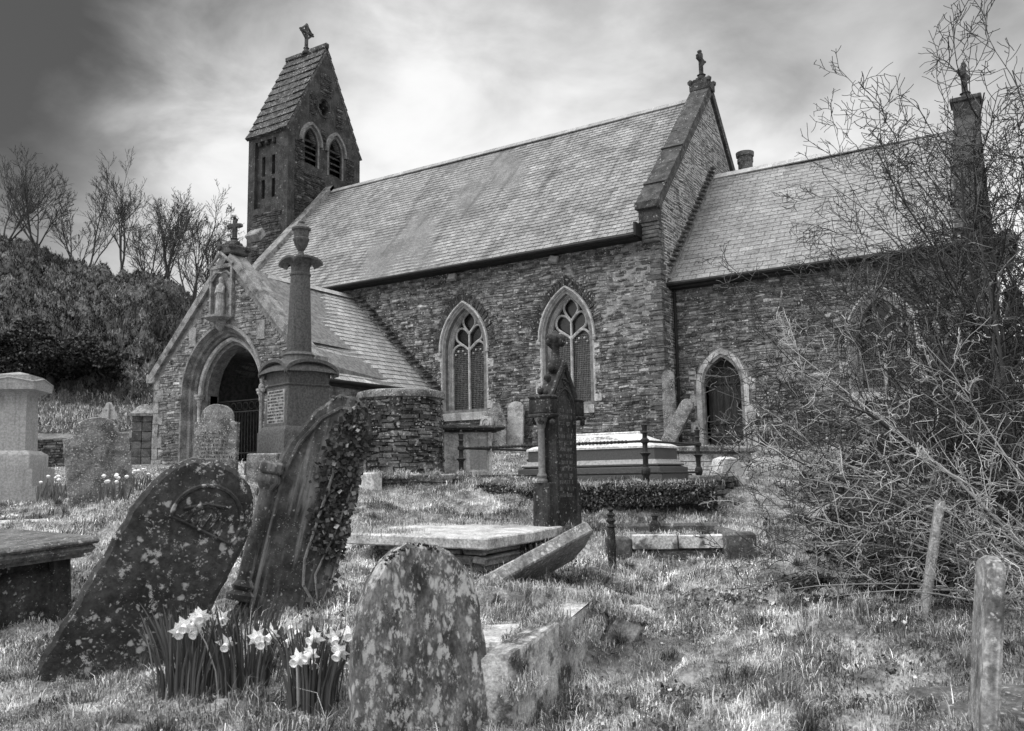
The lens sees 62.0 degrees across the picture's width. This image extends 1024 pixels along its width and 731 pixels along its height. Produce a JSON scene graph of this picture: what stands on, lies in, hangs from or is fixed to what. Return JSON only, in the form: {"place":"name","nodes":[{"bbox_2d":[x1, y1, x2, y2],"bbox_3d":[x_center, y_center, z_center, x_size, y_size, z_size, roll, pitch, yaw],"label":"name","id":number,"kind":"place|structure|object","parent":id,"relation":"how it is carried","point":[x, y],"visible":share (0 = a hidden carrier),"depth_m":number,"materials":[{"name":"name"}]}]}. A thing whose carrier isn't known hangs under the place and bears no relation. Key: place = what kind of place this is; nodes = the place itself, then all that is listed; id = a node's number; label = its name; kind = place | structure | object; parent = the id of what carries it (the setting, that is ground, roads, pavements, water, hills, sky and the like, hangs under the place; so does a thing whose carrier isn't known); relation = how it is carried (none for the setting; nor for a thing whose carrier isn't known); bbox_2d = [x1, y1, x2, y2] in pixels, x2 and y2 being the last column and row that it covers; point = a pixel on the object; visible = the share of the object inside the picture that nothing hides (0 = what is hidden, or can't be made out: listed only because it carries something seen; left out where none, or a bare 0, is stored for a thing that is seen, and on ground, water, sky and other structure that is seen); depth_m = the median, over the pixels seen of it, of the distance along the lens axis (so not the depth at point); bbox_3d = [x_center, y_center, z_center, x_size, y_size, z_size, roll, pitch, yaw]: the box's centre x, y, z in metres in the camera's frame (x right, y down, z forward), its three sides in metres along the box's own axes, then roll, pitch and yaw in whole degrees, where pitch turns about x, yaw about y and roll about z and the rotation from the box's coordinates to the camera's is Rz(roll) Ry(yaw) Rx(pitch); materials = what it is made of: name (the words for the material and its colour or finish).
{"place":"outdoors","nodes":[
{"label":"outdoors","id":0,"kind":"place"},
{"bbox_2d":[0,230,242,456],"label":"hill","id":1,"kind":"structure","parent":0,"point":[47,435],"depth_m":38.63,"materials":[{"name":"plant"}]},
{"bbox_2d":[0,315,54,356],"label":"evergreen shrub","id":2,"kind":"object","parent":1,"relation":"on","point":[7,343],"visible":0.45,"depth_m":32.72,"materials":[{"name":"black plant"}]},
{"bbox_2d":[0,154,75,240],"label":"bare tree","id":3,"kind":"object","parent":1,"relation":"on","point":[31,212],"visible":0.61,"depth_m":52.90,"materials":[{"name":"grey plant"}]},
{"bbox_2d":[0,146,77,245],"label":"bare tree","id":4,"kind":"object","parent":1,"relation":"on","point":[23,209],"visible":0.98,"depth_m":51.08,"materials":[{"name":"grey plant"}]},
{"bbox_2d":[0,327,130,386],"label":"evergreen shrub","id":5,"kind":"object","parent":1,"relation":"on","point":[46,354],"visible":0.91,"depth_m":31.09,"materials":[{"name":"black plant"}]},
{"bbox_2d":[45,200,104,261],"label":"bare tree","id":6,"kind":"object","parent":1,"relation":"on","point":[64,235],"visible":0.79,"depth_m":52.64,"materials":[{"name":"grey plant"}]},
{"bbox_2d":[37,350,148,377],"bbox_3d":[-16.474,0.180,33.020,5.946,1.441,3.321,-3,-8,16],"label":"evergreen shrub","id":7,"kind":"object","parent":1,"relation":"on","point":[88,361],"visible":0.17,"depth_m":32.78,"materials":[{"name":"black plant"}]},
{"bbox_2d":[77,149,154,265],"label":"bare tree","id":8,"kind":"object","parent":1,"relation":"on","point":[95,221],"visible":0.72,"depth_m":51.73,"materials":[{"name":"grey plant"}]},
{"bbox_2d":[88,147,152,269],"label":"bare tree","id":9,"kind":"object","parent":1,"relation":"on","point":[122,212],"visible":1,"depth_m":51.23,"materials":[{"name":"grey plant"}]},
{"bbox_2d":[120,316,132,330],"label":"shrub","id":10,"kind":"object","parent":1,"relation":"on","point":[124,325],"visible":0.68,"depth_m":37.41,"materials":[{"name":"grey plant"}]},
{"bbox_2d":[141,339,156,359],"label":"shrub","id":11,"kind":"object","parent":1,"relation":"on","point":[145,353],"visible":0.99,"depth_m":33.37,"materials":[{"name":"grey plant"}]},
{"bbox_2d":[125,196,195,277],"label":"bare tree","id":12,"kind":"object","parent":1,"relation":"on","point":[137,250],"visible":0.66,"depth_m":55.10,"materials":[{"name":"grey plant"}]},
{"bbox_2d":[144,187,208,278],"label":"bare tree","id":13,"kind":"object","parent":1,"relation":"on","point":[169,227],"visible":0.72,"depth_m":51.05,"materials":[{"name":"grey plant"}]},
{"bbox_2d":[132,179,243,304],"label":"bare tree","id":14,"kind":"object","parent":1,"relation":"on","point":[201,247],"visible":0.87,"depth_m":48.08,"materials":[{"name":"grey plant"}]},
{"bbox_2d":[169,211,230,292],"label":"bare tree","id":15,"kind":"object","parent":1,"relation":"on","point":[202,281],"visible":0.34,"depth_m":49.25,"materials":[{"name":"grey plant"}]},
{"bbox_2d":[209,203,246,262],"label":"bare tree","id":16,"kind":"object","parent":1,"relation":"on","point":[231,218],"visible":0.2,"depth_m":47.41,"materials":[{"name":"grey plant"}]},
{"bbox_2d":[0,441,1023,730],"bbox_3d":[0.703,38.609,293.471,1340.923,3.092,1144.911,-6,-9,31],"label":"ground","id":17,"kind":"structure","parent":0,"point":[624,651],"depth_m":5.15,"materials":[{"name":"plant"}]},
{"bbox_2d":[0,519,49,524],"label":"stone slab","id":18,"kind":"structure","parent":17,"relation":"on","point":[33,520],"depth_m":9.32,"materials":[{"name":"grey stone"}]},
{"bbox_2d":[0,372,64,502],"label":"pedestal tomb","id":19,"kind":"object","parent":17,"relation":"on","point":[24,470],"visible":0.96,"depth_m":12.88,"materials":[{"name":"stone"}]},
{"bbox_2d":[0,529,99,629],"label":"altar tomb","id":20,"kind":"object","parent":17,"relation":"on","point":[35,573],"visible":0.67,"depth_m":6.14,"materials":[{"name":"stone"}]},
{"bbox_2d":[35,475,66,502],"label":"daffodil clump","id":21,"kind":"object","parent":17,"relation":"on","point":[50,494],"visible":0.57,"depth_m":12.52,"materials":[{"name":"grey plant"}]},
{"bbox_2d":[38,438,132,466],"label":"drystone wall","id":22,"kind":"structure","parent":17,"relation":"on","point":[52,449],"depth_m":25.22,"materials":[{"name":"grey stone"}]},
{"bbox_2d":[62,417,133,505],"bbox_3d":[-5.568,1.449,11.487,0.807,1.504,0.114,-5,-4,-31],"label":"headstone","id":23,"kind":"object","parent":17,"relation":"on","point":[95,449],"visible":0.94,"depth_m":11.44,"materials":[{"name":"grey stone"}]},
{"bbox_2d":[99,402,117,418],"bbox_3d":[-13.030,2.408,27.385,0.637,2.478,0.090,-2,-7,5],"label":"gravestone","id":24,"kind":"object","parent":17,"relation":"on","point":[108,411],"visible":0.65,"depth_m":27.52,"materials":[{"name":"grey stone"}]},
{"bbox_2d":[95,473,135,502],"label":"daffodil clump","id":25,"kind":"object","parent":17,"relation":"on","point":[122,491],"visible":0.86,"depth_m":11.13,"materials":[{"name":"grey plant"}]},
{"bbox_2d":[28,457,252,681],"bbox_3d":[-2.160,1.403,5.000,0.704,1.848,0.180,31,-14,-17],"label":"headstone","id":26,"kind":"object","parent":17,"relation":"on","point":[181,534],"visible":0.84,"depth_m":4.98,"materials":[{"name":"grey stone"}]},
{"bbox_2d":[129,404,152,464],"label":"gate pillar","id":27,"kind":"structure","parent":17,"relation":"on","point":[142,423],"depth_m":24.36,"materials":[{"name":"stone"}]},
{"bbox_2d":[132,468,151,490],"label":"daffodil clump","id":28,"kind":"object","parent":17,"relation":"on","point":[147,481],"visible":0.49,"depth_m":13.56,"materials":[{"name":"grey plant"}]},
{"bbox_2d":[131,597,254,703],"bbox_3d":[-1.590,1.413,4.250,0.614,0.471,0.397,-1,-7,0],"label":"daffodil clump","id":29,"kind":"object","parent":17,"relation":"on","point":[186,670],"visible":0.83,"depth_m":4.18,"materials":[{"name":"grey plant"}]},
{"bbox_2d":[193,404,239,470],"bbox_3d":[-4.539,1.401,13.041,0.695,1.622,0.114,0,-7,6],"label":"headstone","id":30,"kind":"object","parent":17,"relation":"on","point":[216,431],"visible":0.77,"depth_m":13.03,"materials":[{"name":"grey stone"}]},
{"bbox_2d":[192,597,309,696],"bbox_3d":[-1.292,1.395,4.227,0.601,0.471,0.329,-1,-7,0],"label":"daffodil clump","id":31,"kind":"object","parent":17,"relation":"on","point":[261,667],"visible":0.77,"depth_m":4.18,"materials":[{"name":"grey plant"}]},
{"bbox_2d":[246,453,280,482],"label":"stone block","id":32,"kind":"structure","parent":17,"relation":"on","point":[254,460],"depth_m":12.44,"materials":[{"name":"grey stone"}]},
{"bbox_2d":[244,220,338,474],"bbox_3d":[-3.438,-0.143,13.738,1.200,4.543,1.200,6,-9,-42],"label":"column monument","id":33,"kind":"object","parent":17,"relation":"on","point":[298,375],"depth_m":13.52,"materials":[{"name":"grey stone"}]},
{"bbox_2d":[225,394,374,623],"bbox_3d":[-1.585,1.189,6.335,0.790,2.071,0.274,14,-15,-14],"label":"headstone","id":34,"kind":"object","parent":17,"relation":"on","point":[309,482],"visible":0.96,"depth_m":6.31,"materials":[{"name":"stone"}]},
{"bbox_2d":[264,619,352,717],"bbox_3d":[-0.943,1.404,3.994,0.468,0.430,0.371,-1,-7,0],"label":"daffodil clump","id":35,"kind":"object","parent":17,"relation":"on","point":[305,683],"visible":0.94,"depth_m":3.92,"materials":[{"name":"grey plant"}]},
{"bbox_2d":[241,472,381,490],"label":"stone kerb","id":36,"kind":"structure","parent":17,"relation":"on","point":[372,481],"depth_m":11.43,"materials":[{"name":"grey stone"}]},
{"bbox_2d":[356,388,444,473],"bbox_3d":[-1.706,1.184,13.073,1.365,1.563,1.362,-1,-7,0],"label":"stone drum","id":37,"kind":"object","parent":17,"relation":"on","point":[407,431],"visible":0.67,"depth_m":12.53,"materials":[{"name":"grey stone"}]},
{"bbox_2d":[348,542,487,730],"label":"headstone","id":38,"kind":"object","parent":17,"relation":"on","point":[418,652],"visible":0.99,"depth_m":3.86,"materials":[{"name":"grey stone"}]},
{"bbox_2d":[382,474,463,485],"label":"stone kerb","id":39,"kind":"structure","parent":17,"relation":"on","point":[419,479],"depth_m":11.68,"materials":[{"name":"grey stone"}]},
{"bbox_2d":[7,440,873,503],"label":"grass","id":40,"kind":"structure","parent":17,"relation":"on","point":[137,477],"depth_m":16.96,"materials":[{"name":"plant"}]},
{"bbox_2d":[346,522,562,572],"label":"vault slab","id":41,"kind":"structure","parent":17,"relation":"on","point":[487,548],"depth_m":7.77,"materials":[{"name":"stone"}]},
{"bbox_2d":[442,425,505,477],"bbox_3d":[-0.747,1.559,13.708,1.160,1.126,1.060,0,-7,-10],"label":"chest tomb","id":42,"kind":"object","parent":17,"relation":"on","point":[479,462],"visible":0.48,"depth_m":13.35,"materials":[{"name":"stone"}]},
{"bbox_2d":[480,416,493,442],"bbox_3d":[-0.716,2.005,22.494,0.402,1.348,0.159,-1,-10,30],"label":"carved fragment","id":43,"kind":"object","parent":17,"relation":"on","point":[486,420],"visible":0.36,"depth_m":22.51,"materials":[{"name":"grey stone"}]},
{"bbox_2d":[484,403,506,452],"bbox_3d":[-0.428,1.802,22.562,0.617,1.649,0.090,-6,-14,20],"label":"headstone","id":44,"kind":"object","parent":17,"relation":"on","point":[495,413],"visible":0.49,"depth_m":22.52,"materials":[{"name":"grey stone"}]},
{"bbox_2d":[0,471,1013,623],"bbox_3d":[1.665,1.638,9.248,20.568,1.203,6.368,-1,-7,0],"label":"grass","id":45,"kind":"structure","parent":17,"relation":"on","point":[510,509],"depth_m":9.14,"materials":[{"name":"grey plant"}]},
{"bbox_2d":[351,517,672,702],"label":"creeping grass","id":46,"kind":"structure","parent":17,"relation":"on","point":[553,614],"depth_m":5.18,"materials":[{"name":"grey plant"}]},
{"bbox_2d":[507,401,523,451],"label":"headstone","id":47,"kind":"object","parent":17,"relation":"on","point":[515,429],"visible":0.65,"depth_m":22.71,"materials":[{"name":"grey stone"}]},
{"bbox_2d":[474,522,592,584],"bbox_3d":[0.056,1.675,6.821,1.411,0.105,0.556,-21,-30,-33],"label":"fallen slab","id":48,"kind":"object","parent":17,"relation":"on","point":[561,550],"depth_m":6.78,"materials":[{"name":"stone"}]},
{"bbox_2d":[364,468,730,492],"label":"creeping grass","id":49,"kind":"structure","parent":17,"relation":"on","point":[400,474],"depth_m":11.09,"materials":[{"name":"plant"}]},
{"bbox_2d":[144,532,960,730],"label":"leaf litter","id":50,"kind":"object","parent":17,"relation":"on","point":[211,699],"visible":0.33,"depth_m":4.43,"materials":[{"name":"grey plant"}]},
{"bbox_2d":[528,330,585,526],"bbox_3d":[0.493,0.858,9.045,0.326,2.504,0.740,-6,-9,34],"label":"gothic headstone","id":51,"kind":"object","parent":17,"relation":"on","point":[556,408],"visible":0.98,"depth_m":8.89,"materials":[{"name":"stone"}]},
{"bbox_2d":[475,585,641,727],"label":"grave kerb","id":52,"kind":"structure","parent":17,"relation":"on","point":[517,653],"depth_m":4.43,"materials":[{"name":"stone"}]},
{"bbox_2d":[146,23,997,464],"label":"stone church","id":53,"kind":"structure","parent":17,"relation":"on","point":[630,219],"depth_m":23.33,"materials":[{"name":"stone"}]},
{"bbox_2d":[447,272,456,280],"bbox_3d":[-1.697,-2.588,24.635,0.260,0.338,0.199,-5,-33,26],"label":"floodlight","id":54,"kind":"object","parent":53,"relation":"attached to","point":[452,277],"visible":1,"depth_m":24.52,"materials":[{"name":"grey glass"}]},
{"bbox_2d":[435,301,494,420],"bbox_3d":[-1.270,-0.144,24.335,2.048,3.435,0.529,-6,-9,31],"label":"traceried window","id":55,"kind":"structure","parent":53,"relation":"in","point":[465,349],"depth_m":24.51,"materials":[{"name":"stone"}]},
{"bbox_2d":[548,255,559,263],"bbox_3d":[1.154,-2.881,22.906,0.260,0.338,0.199,11,-26,27],"label":"floodlight","id":56,"kind":"object","parent":53,"relation":"attached to","point":[552,259],"visible":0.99,"depth_m":22.79,"materials":[{"name":"grey glass"}]},
{"bbox_2d":[533,286,601,412],"bbox_3d":[1.503,-0.413,22.650,2.014,3.435,0.529,-6,-9,31],"label":"traceried window","id":57,"kind":"structure","parent":53,"relation":"in","point":[568,319],"depth_m":22.73,"materials":[{"name":"stone"}]},
{"bbox_2d":[708,359,743,445],"bbox_3d":[5.342,1.059,21.180,0.910,2.499,0.060,-6,-9,31],"label":"priest door","id":58,"kind":"structure","parent":53,"relation":"in","point":[723,402],"depth_m":21.26,"materials":[{"name":"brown wood"}]},
{"bbox_2d":[839,286,928,401],"bbox_3d":[8.419,-0.514,19.325,1.872,2.630,0.529,-6,-9,31],"label":"traceried window","id":59,"kind":"structure","parent":53,"relation":"in","point":[882,313],"depth_m":19.45,"materials":[{"name":"stone"}]},
{"bbox_2d":[457,420,702,482],"bbox_3d":[1.039,1.651,12.794,3.100,1.421,2.200,-6,-9,31],"label":"iron railing","id":60,"kind":"object","parent":17,"relation":"on","point":[645,472],"visible":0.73,"depth_m":12.13,"materials":[{"name":"black metal"}]},
{"bbox_2d":[474,480,717,511],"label":"low hedge","id":61,"kind":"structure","parent":17,"relation":"on","point":[608,494],"depth_m":10.71,"materials":[{"name":"plant"}]},
{"bbox_2d":[518,431,691,481],"bbox_3d":[1.388,1.518,13.135,2.440,0.953,1.240,-6,-9,31],"label":"granite tomb","id":62,"kind":"object","parent":17,"relation":"on","point":[609,458],"visible":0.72,"depth_m":12.60,"materials":[{"name":"white stone"}]},
{"bbox_2d":[606,507,616,569],"bbox_3d":[0.882,1.639,7.520,0.090,0.777,0.086,-1,-7,0],"label":"iron post","id":63,"kind":"object","parent":17,"relation":"on","point":[611,538],"visible":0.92,"depth_m":7.51,"materials":[{"name":"black metal"}]},
{"bbox_2d":[625,604,655,620],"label":"stone slab","id":64,"kind":"structure","parent":17,"relation":"on","point":[644,609],"depth_m":5.63,"materials":[{"name":"grey stone"}]},
{"bbox_2d":[649,513,660,531],"bbox_3d":[1.538,1.802,9.127,0.120,0.437,0.114,-1,-7,0],"label":"iron post","id":65,"kind":"object","parent":17,"relation":"on","point":[655,524],"visible":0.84,"depth_m":9.10,"materials":[{"name":"grey metal"}]},
{"bbox_2d":[661,370,678,441],"bbox_3d":[3.854,1.218,20.756,0.349,2.223,0.100,-4,-8,17],"label":"headstone","id":66,"kind":"object","parent":17,"relation":"on","point":[669,397],"visible":0.59,"depth_m":20.77,"materials":[{"name":"grey stone"}]},
{"bbox_2d":[641,680,705,714],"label":"ground ivy","id":67,"kind":"object","parent":17,"relation":"on","point":[663,686],"visible":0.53,"depth_m":4.07,"materials":[{"name":"grey plant"}]},
{"bbox_2d":[661,399,693,441],"bbox_3d":[3.715,1.504,19.543,0.349,1.626,0.160,27,-1,24],"label":"headstone","id":68,"kind":"object","parent":17,"relation":"on","point":[677,424],"visible":0.66,"depth_m":19.48,"materials":[{"name":"grey stone"}]},
{"bbox_2d":[605,522,756,559],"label":"grave kerb","id":69,"kind":"structure","parent":17,"relation":"on","point":[684,546],"depth_m":7.89,"materials":[{"name":"grey stone"}]},
{"bbox_2d":[688,475,739,504],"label":"retaining wall","id":70,"kind":"structure","parent":17,"relation":"on","point":[728,483],"depth_m":11.07,"materials":[{"name":"grey stone"}]},
{"bbox_2d":[677,446,757,474],"bbox_3d":[3.229,1.758,14.270,1.602,0.797,1.111,-1,-7,8],"label":"brick tomb","id":71,"kind":"object","parent":17,"relation":"on","point":[686,457],"visible":0.25,"depth_m":13.81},
{"bbox_2d":[670,583,775,610],"bbox_3d":[1.570,1.732,6.328,0.797,0.157,1.030,-3,-8,11],"label":"ground ivy","id":72,"kind":"object","parent":17,"relation":"on","point":[740,598],"visible":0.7,"depth_m":6.40,"materials":[{"name":"grey plant"}]},
{"bbox_2d":[710,457,745,484],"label":"stone block","id":73,"kind":"structure","parent":17,"relation":"on","point":[737,469],"depth_m":12.20,"materials":[{"name":"grey stone"}]},
{"bbox_2d":[744,425,760,444],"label":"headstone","id":74,"kind":"object","parent":17,"relation":"on","point":[756,439],"visible":0.15,"depth_m":20.11,"materials":[{"name":"grey stone"}]},
{"bbox_2d":[757,409,857,444],"bbox_3d":[6.508,1.420,18.841,2.121,0.840,0.025,-5,-8,27],"label":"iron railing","id":75,"kind":"object","parent":17,"relation":"on","point":[808,427],"visible":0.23,"depth_m":18.83,"materials":[{"name":"grey metal"}]},
{"bbox_2d":[670,148,1023,605],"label":"bramble bush","id":76,"kind":"object","parent":17,"relation":"on","point":[1003,400],"visible":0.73,"depth_m":6.64,"materials":[{"name":"grey plant"}]},
{"bbox_2d":[696,0,1023,538],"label":"thorn tree","id":77,"kind":"object","parent":17,"relation":"on","point":[938,282],"visible":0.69,"depth_m":8.04,"materials":[{"name":"grey plant"}]},
{"bbox_2d":[699,290,1023,619],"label":"bramble canes","id":78,"kind":"object","parent":17,"relation":"on","point":[1018,582],"visible":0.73,"depth_m":5.86,"materials":[{"name":"grey plant"}]},
{"bbox_2d":[846,654,899,705],"bbox_3d":[1.970,1.555,4.422,0.189,0.229,1.190,-7,-9,37],"label":"ground ivy","id":79,"kind":"object","parent":17,"relation":"on","point":[886,659],"visible":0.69,"depth_m":4.28,"materials":[{"name":"grey plant"}]},
{"bbox_2d":[749,486,1023,610],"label":"undergrowth","id":80,"kind":"object","parent":17,"relation":"on","point":[814,579],"visible":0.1,"depth_m":6.90,"materials":[{"name":"grey plant"}]},
{"bbox_2d":[774,296,1023,533],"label":"bramble bush","id":81,"kind":"object","parent":17,"relation":"on","point":[880,328],"visible":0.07,"depth_m":9.51,"materials":[{"name":"grey plant"}]},
{"bbox_2d":[846,410,985,465],"bbox_3d":[6.470,1.385,12.995,2.770,1.420,1.571,-6,-9,31],"label":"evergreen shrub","id":82,"kind":"object","parent":17,"relation":"on","point":[947,452],"visible":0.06,"depth_m":13.13,"materials":[{"name":"black plant"}]},
{"bbox_2d":[920,500,945,615],"bbox_3d":[2.593,1.390,5.314,0.050,1.126,0.350,9,-8,25],"label":"wooden post","id":83,"kind":"object","parent":17,"relation":"on","point":[935,536],"visible":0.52,"depth_m":5.20,"materials":[{"name":"wood"}]},
{"bbox_2d":[874,388,1019,464],"bbox_3d":[6.567,1.179,11.390,3.072,1.828,2.477,-3,-8,11],"label":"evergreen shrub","id":84,"kind":"object","parent":17,"relation":"on","point":[928,444],"visible":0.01,"depth_m":11.79,"materials":[{"name":"black plant"}]},
{"bbox_2d":[906,685,1023,727],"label":"ledger stone","id":85,"kind":"object","parent":17,"relation":"on","point":[1012,705],"visible":0.5,"depth_m":3.63,"materials":[{"name":"grey stone"}]},
{"bbox_2d":[967,555,1005,730],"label":"wooden post","id":86,"kind":"object","parent":17,"relation":"on","point":[984,687],"visible":0.99,"depth_m":3.11,"materials":[{"name":"wood"}]},
{"bbox_2d":[963,202,1023,387],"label":"ivy clad tree","id":87,"kind":"object","parent":17,"relation":"on","point":[1015,249],"visible":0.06,"depth_m":14.35,"materials":[{"name":"black plant"}]},
{"bbox_2d":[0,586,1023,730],"bbox_3d":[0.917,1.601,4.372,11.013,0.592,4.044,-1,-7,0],"label":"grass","id":88,"kind":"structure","parent":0,"point":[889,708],"depth_m":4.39,"materials":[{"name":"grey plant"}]},
{"bbox_2d":[0,0,1023,419],"label":"sky","id":89,"kind":"structure","parent":0,"point":[183,84],"materials":[{"name":"grey"}]}
]}

